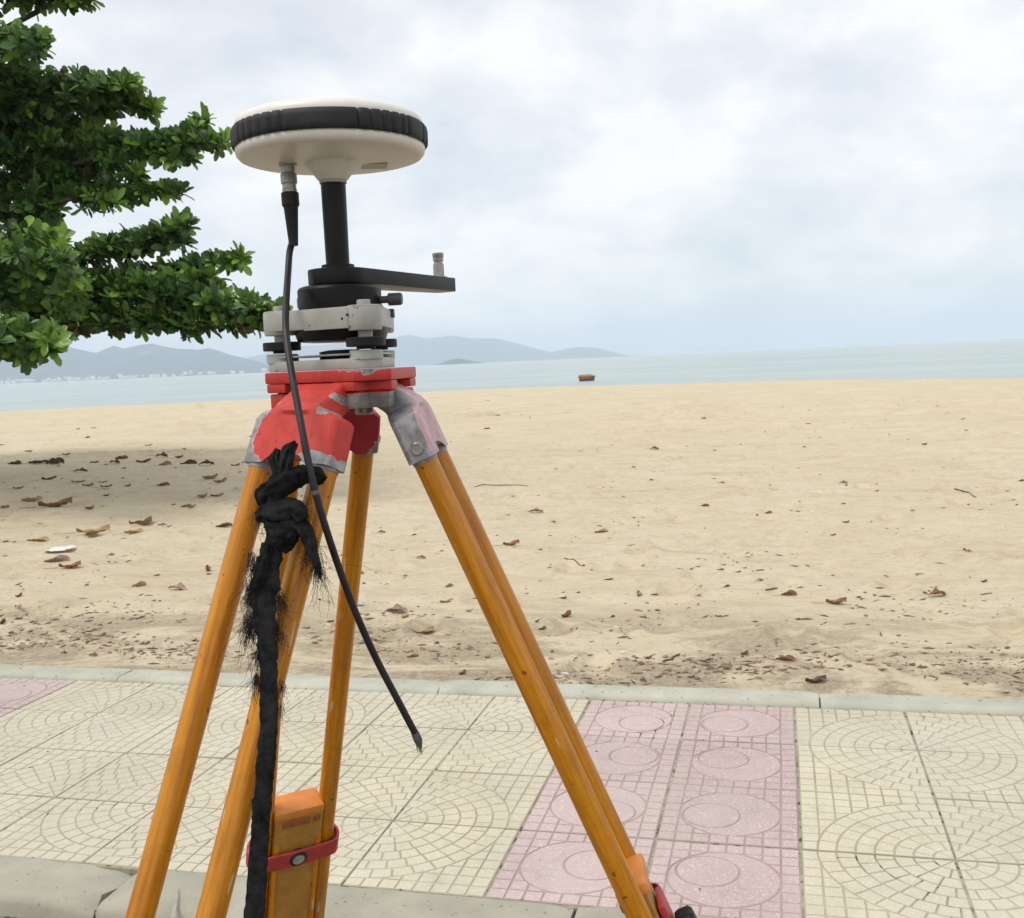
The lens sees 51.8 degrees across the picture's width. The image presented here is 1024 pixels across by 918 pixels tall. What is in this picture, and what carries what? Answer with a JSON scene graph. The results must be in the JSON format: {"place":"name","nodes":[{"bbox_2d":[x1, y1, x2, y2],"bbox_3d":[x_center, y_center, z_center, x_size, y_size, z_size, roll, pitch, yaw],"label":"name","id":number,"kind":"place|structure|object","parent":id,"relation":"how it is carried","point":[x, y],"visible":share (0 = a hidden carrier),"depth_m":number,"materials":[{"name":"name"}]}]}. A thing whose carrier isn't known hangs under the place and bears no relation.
{"place":"outdoors","nodes":[
{"label":"outdoors","id":0,"kind":"place"},
{"bbox_2d":[0,344,268,383],"bbox_3d":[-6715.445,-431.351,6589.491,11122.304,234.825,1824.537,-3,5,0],"label":"hills","id":1,"kind":"structure","parent":0,"point":[145,360],"depth_m":5968.75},
{"bbox_2d":[0,368,266,383],"bbox_3d":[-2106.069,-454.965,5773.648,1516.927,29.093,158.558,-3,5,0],"label":"shoreline town","id":2,"kind":"object","parent":1,"relation":"on","point":[93,377],"visible":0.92,"depth_m":5733.99},
{"bbox_2d":[170,889,178,917],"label":"straw blade","id":3,"kind":"object","parent":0,"point":[173,913],"visible":1,"depth_m":2.71,"materials":[{"name":"beige plant"}]},
{"bbox_2d":[246,335,645,366],"bbox_3d":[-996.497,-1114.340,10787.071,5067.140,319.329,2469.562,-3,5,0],"label":"hills","id":4,"kind":"structure","parent":0,"point":[410,350],"depth_m":9987.25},
{"bbox_2d":[0,378,1023,699],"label":"beach","id":5,"kind":"structure","parent":0,"point":[536,454],"depth_m":8.37,"materials":[{"name":"beige sand"}]},
{"bbox_2d":[7,460,21,463],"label":"fallen leaf","id":6,"kind":"object","parent":5,"relation":"on","point":[17,462],"visible":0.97,"depth_m":18.33,"materials":[{"name":"brown plant"}]},
{"bbox_2d":[8,496,41,502],"bbox_3d":[-5.678,0.473,12.286,0.371,0.060,0.099,-4,3,-16],"label":"fallen leaf","id":7,"kind":"object","parent":5,"relation":"on","point":[33,499],"visible":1,"depth_m":12.28,"materials":[{"name":"brown plant"}]},
{"bbox_2d":[13,536,48,542],"bbox_3d":[-4.172,0.702,9.138,0.289,0.033,0.077,-4,8,-14],"label":"fallen leaf","id":8,"kind":"object","parent":5,"relation":"on","point":[42,538],"visible":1,"depth_m":9.13,"materials":[{"name":"brown plant"}]},
{"bbox_2d":[15,460,47,464],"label":"fallen leaf","id":9,"kind":"object","parent":5,"relation":"on","point":[37,461],"visible":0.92,"depth_m":18.20,"materials":[{"name":"brown plant"}]},
{"bbox_2d":[31,476,56,480],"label":"fallen leaf","id":10,"kind":"object","parent":5,"relation":"on","point":[49,478],"visible":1,"depth_m":15.01,"materials":[{"name":"brown plant"}]},
{"bbox_2d":[24,497,71,507],"bbox_3d":[-5.147,0.487,11.568,0.604,0.112,0.180,-4,5,-11],"label":"fallen leaf","id":11,"kind":"object","parent":5,"relation":"on","point":[65,501],"visible":1,"depth_m":11.57,"materials":[{"name":"brown plant"}]},
{"bbox_2d":[30,555,70,563],"bbox_3d":[-3.525,0.768,8.017,0.302,0.045,0.066,-5,9,-22],"label":"fallen leaf","id":12,"kind":"object","parent":5,"relation":"on","point":[60,558],"visible":1,"depth_m":8.03,"materials":[{"name":"brown plant"}]},
{"bbox_2d":[44,457,63,463],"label":"fallen leaf","id":13,"kind":"object","parent":5,"relation":"on","point":[52,460],"visible":0.99,"depth_m":17.90,"materials":[{"name":"brown plant"}]},
{"bbox_2d":[46,545,74,550],"bbox_3d":[-3.633,0.720,8.469,0.180,0.018,0.216,-3,5,0],"label":"paper scrap","id":14,"kind":"object","parent":5,"relation":"on","point":[60,548],"visible":1,"depth_m":8.47,"materials":[{"name":"white paper"}]},
{"bbox_2d":[43,560,80,568],"bbox_3d":[-3.301,0.779,7.729,0.272,0.058,0.081,-3,4,-3],"label":"fallen leaf","id":15,"kind":"object","parent":5,"relation":"on","point":[75,564],"visible":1,"depth_m":7.73,"materials":[{"name":"brown plant"}]},
{"bbox_2d":[74,468,87,471],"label":"fallen leaf","id":16,"kind":"object","parent":5,"relation":"on","point":[83,469],"visible":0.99,"depth_m":16.19,"materials":[{"name":"brown plant"}]},
{"bbox_2d":[61,524,109,533],"bbox_3d":[-3.825,0.632,9.358,0.514,0.080,0.153,-3,8,0],"label":"fallen leaf","id":17,"kind":"object","parent":5,"relation":"on","point":[101,529],"visible":1,"depth_m":9.37,"materials":[{"name":"brown plant"}]},
{"bbox_2d":[115,455,127,458],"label":"fallen leaf","id":18,"kind":"object","parent":5,"relation":"on","point":[122,457],"visible":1,"depth_m":18.43,"materials":[{"name":"brown plant"}]},
{"bbox_2d":[112,528,143,534],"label":"fallen leaf","id":19,"kind":"object","parent":5,"relation":"on","point":[135,531],"visible":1,"depth_m":9.28,"materials":[{"name":"brown plant"}]},
{"bbox_2d":[124,581,146,587],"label":"fallen leaf","id":20,"kind":"object","parent":5,"relation":"on","point":[140,583],"visible":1,"depth_m":6.97,"materials":[{"name":"brown plant"}]},
{"bbox_2d":[129,516,151,524],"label":"fallen leaf","id":21,"kind":"object","parent":5,"relation":"on","point":[147,520],"visible":0.83,"depth_m":9.89,"materials":[{"name":"brown plant"}]},
{"bbox_2d":[131,458,150,462],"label":"fallen leaf","id":22,"kind":"object","parent":5,"relation":"on","point":[143,460],"visible":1,"depth_m":17.65,"materials":[{"name":"brown plant"}]},
{"bbox_2d":[0,0,292,375],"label":"almond tree","id":23,"kind":"object","parent":5,"relation":"on","point":[57,154],"visible":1,"depth_m":11.41,"materials":[{"name":"green plant"}]},
{"bbox_2d":[148,452,167,457],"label":"fallen leaf","id":24,"kind":"object","parent":5,"relation":"on","point":[164,454],"visible":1,"depth_m":18.45,"materials":[{"name":"brown plant"}]},
{"bbox_2d":[157,482,169,485],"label":"fallen leaf","id":25,"kind":"object","parent":5,"relation":"on","point":[164,484],"visible":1,"depth_m":13.63,"materials":[{"name":"brown plant"}]},
{"bbox_2d":[156,461,171,465],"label":"fallen leaf","id":26,"kind":"object","parent":5,"relation":"on","point":[166,463],"visible":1,"depth_m":16.48,"materials":[{"name":"brown plant"}]},
{"bbox_2d":[161,582,185,589],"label":"fallen leaf","id":27,"kind":"object","parent":5,"relation":"on","point":[180,586],"visible":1,"depth_m":6.82,"materials":[{"name":"plant"}]},
{"bbox_2d":[180,459,196,463],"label":"fallen leaf","id":28,"kind":"object","parent":5,"relation":"on","point":[190,461],"visible":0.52,"depth_m":16.75,"materials":[{"name":"brown plant"}]},
{"bbox_2d":[196,459,213,464],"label":"fallen leaf","id":29,"kind":"object","parent":5,"relation":"on","point":[206,461],"visible":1,"depth_m":16.28,"materials":[{"name":"brown plant"}]},
{"bbox_2d":[202,473,217,478],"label":"fallen leaf","id":30,"kind":"object","parent":5,"relation":"on","point":[212,476],"visible":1,"depth_m":14.06,"materials":[{"name":"brown plant"}]},
{"bbox_2d":[213,477,226,482],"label":"fallen leaf","id":31,"kind":"object","parent":5,"relation":"on","point":[222,480],"visible":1,"depth_m":13.63,"materials":[{"name":"brown plant"}]},
{"bbox_2d":[216,522,232,526],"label":"fallen leaf","id":32,"kind":"object","parent":5,"relation":"on","point":[226,524],"visible":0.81,"depth_m":9.51,"materials":[{"name":"brown plant"}]},
{"bbox_2d":[377,604,407,612],"bbox_3d":[-0.701,0.848,5.916,0.228,0.054,0.062,-3,8,0],"label":"fallen leaf","id":33,"kind":"object","parent":5,"relation":"on","point":[397,607],"visible":0.95,"depth_m":5.92,"materials":[{"name":"brown plant"}]},
{"bbox_2d":[404,653,419,657],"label":"fallen leaf","id":34,"kind":"object","parent":5,"relation":"on","point":[414,654],"visible":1,"depth_m":5.03,"materials":[{"name":"brown plant"}]},
{"bbox_2d":[411,626,433,632],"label":"fallen leaf","id":35,"kind":"object","parent":5,"relation":"on","point":[426,629],"visible":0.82,"depth_m":5.59,"materials":[{"name":"brown plant"}]},
{"bbox_2d":[435,598,452,602],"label":"fallen leaf","id":36,"kind":"object","parent":5,"relation":"on","point":[447,600],"visible":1,"depth_m":6.22,"materials":[{"name":"brown plant"}]},
{"bbox_2d":[20,511,940,676],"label":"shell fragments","id":37,"kind":"object","parent":5,"relation":"on","point":[562,672],"visible":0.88,"depth_m":4.93,"materials":[{"name":"white"}]},
{"bbox_2d":[474,484,525,486],"bbox_3d":[-0.122,0.294,11.761,0.626,0.036,0.014,-1,5,14],"label":"stick","id":38,"kind":"object","parent":5,"relation":"on","point":[493,485],"visible":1,"depth_m":11.78,"materials":[{"name":"brown wood"}]},
{"bbox_2d":[495,539,518,545],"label":"fallen leaf","id":39,"kind":"object","parent":5,"relation":"on","point":[513,542],"visible":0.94,"depth_m":7.83,"materials":[{"name":"brown plant"}]},
{"bbox_2d":[0,664,1023,715],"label":"curb","id":40,"kind":"structure","parent":5,"relation":"on","point":[900,703],"depth_m":4.30,"materials":[{"name":"concrete"}]},
{"bbox_2d":[0,401,1023,692],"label":"leaf litter","id":41,"kind":"object","parent":5,"relation":"on","point":[640,663],"visible":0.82,"depth_m":5.24,"materials":[{"name":"brown plant"}]},
{"bbox_2d":[521,508,542,511],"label":"fallen leaf","id":42,"kind":"object","parent":5,"relation":"on","point":[536,509],"visible":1,"depth_m":9.66,"materials":[{"name":"brown plant"}]},
{"bbox_2d":[561,610,571,616],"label":"fallen leaf","id":43,"kind":"object","parent":5,"relation":"on","point":[567,613],"visible":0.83,"depth_m":5.74,"materials":[{"name":"brown plant"}]},
{"bbox_2d":[594,528,607,532],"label":"fallen leaf","id":44,"kind":"object","parent":5,"relation":"on","point":[602,530],"visible":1,"depth_m":8.46,"materials":[{"name":"brown plant"}]},
{"bbox_2d":[663,653,679,661],"bbox_3d":[0.737,0.911,4.830,0.027,0.011,0.150,2,7,40],"label":"stick","id":45,"kind":"object","parent":5,"relation":"on","point":[669,659],"visible":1,"depth_m":4.81,"materials":[{"name":"brown wood"}]},
{"bbox_2d":[768,655,795,661],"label":"fallen leaf","id":46,"kind":"object","parent":5,"relation":"on","point":[789,657],"visible":1,"depth_m":4.73,"materials":[{"name":"brown plant"}]},
{"bbox_2d":[781,590,796,594],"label":"fallen leaf","id":47,"kind":"object","parent":5,"relation":"on","point":[790,592],"visible":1,"depth_m":5.92,"materials":[{"name":"brown plant"}]},
{"bbox_2d":[796,675,826,682],"bbox_3d":[1.235,0.920,4.391,0.155,0.031,0.046,-3,0,-3],"label":"fallen leaf","id":48,"kind":"object","parent":5,"relation":"on","point":[817,679],"visible":1,"depth_m":4.39,"materials":[{"name":"brown plant"}]},
{"bbox_2d":[826,597,846,603],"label":"fallen leaf","id":49,"kind":"object","parent":5,"relation":"on","point":[839,600],"visible":1,"depth_m":5.71,"materials":[{"name":"brown plant"}]},
{"bbox_2d":[917,588,945,595],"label":"fallen leaf","id":50,"kind":"object","parent":5,"relation":"on","point":[935,591],"visible":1,"depth_m":5.82,"materials":[{"name":"brown plant"}]},
{"bbox_2d":[0,677,1023,917],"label":"pavement","id":51,"kind":"structure","parent":0,"point":[927,810],"depth_m":3.35,"materials":[{"name":"beige tile"}]},
{"bbox_2d":[18,664,1013,917],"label":"pavement grit","id":52,"kind":"object","parent":51,"relation":"on","point":[596,750],"visible":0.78,"depth_m":3.97,"materials":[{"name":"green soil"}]},
{"bbox_2d":[0,339,1023,411],"bbox_3d":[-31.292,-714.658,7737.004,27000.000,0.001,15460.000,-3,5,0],"label":"sea","id":53,"kind":"structure","parent":0,"point":[979,359],"depth_m":209.46,"materials":[{"name":"liquid"}]},
{"bbox_2d":[436,358,482,364],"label":"islet","id":54,"kind":"object","parent":53,"relation":"in","point":[458,361],"visible":0.88,"depth_m":5018.80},
{"bbox_2d":[578,374,594,380],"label":"boat","id":55,"kind":"object","parent":53,"relation":"on","point":[587,377],"visible":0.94,"depth_m":136.49,"materials":[{"name":"brown"}]},
{"bbox_2d":[0,0,1023,357],"label":"sky","id":56,"kind":"structure","parent":0,"point":[626,177],"materials":[{"name":"white"}]},
{"label":"road","id":57,"kind":"structure","parent":0,"visible":0},
{"bbox_2d":[0,856,717,917],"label":"kerb front","id":58,"kind":"structure","parent":57,"relation":"on","point":[35,888],"depth_m":2.79,"materials":[{"name":"concrete"}]},
{"bbox_2d":[125,367,696,917],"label":"survey tripod","id":59,"kind":"object","parent":57,"relation":"on","point":[341,415],"visible":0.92,"depth_m":0.96,"materials":[{"name":"orange wood"}]},
{"bbox_2d":[222,440,370,917],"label":"rope","id":60,"kind":"object","parent":59,"relation":"attached to","point":[282,519],"visible":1,"depth_m":0.84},
{"bbox_2d":[263,293,402,372],"bbox_3d":[-0.153,-0.118,0.979,0.134,0.069,0.121,-6,6,-30],"label":"tribrach","id":61,"kind":"object","parent":59,"relation":"on","point":[364,324],"visible":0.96,"depth_m":0.95,"materials":[{"name":"grey metal"}]},
{"bbox_2d":[297,182,455,309],"bbox_3d":[-0.137,-0.205,1.052,0.078,0.116,0.226,0,6,21],"label":"instrument adapter","id":62,"kind":"object","parent":61,"relation":"on","point":[337,279],"visible":0.98,"depth_m":0.97,"materials":[{"name":"black metal"}]},
{"bbox_2d":[230,97,427,184],"bbox_3d":[-0.168,-0.288,0.975,0.180,0.065,0.179,-3,5,0],"label":"gnss receiver","id":63,"kind":"object","parent":62,"relation":"attached to","point":[331,139],"visible":0.98,"depth_m":0.91,"materials":[{"name":"white plastic"}]},
{"bbox_2d":[279,163,422,755],"bbox_3d":[-0.173,-0.004,0.926,0.084,0.532,0.158,-7,7,-43],"label":"antenna cable","id":64,"kind":"object","parent":63,"relation":"hanging from","point":[289,195],"visible":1,"depth_m":0.90,"materials":[{"name":"rubber"}]},
{"bbox_2d":[389,309,394,317],"bbox_3d":[-0.117,-0.141,1.019,0.007,0.008,0.012,-3,5,0],"label":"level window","id":65,"kind":"structure","parent":61,"relation":"in","point":[392,310],"depth_m":1.01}
]}

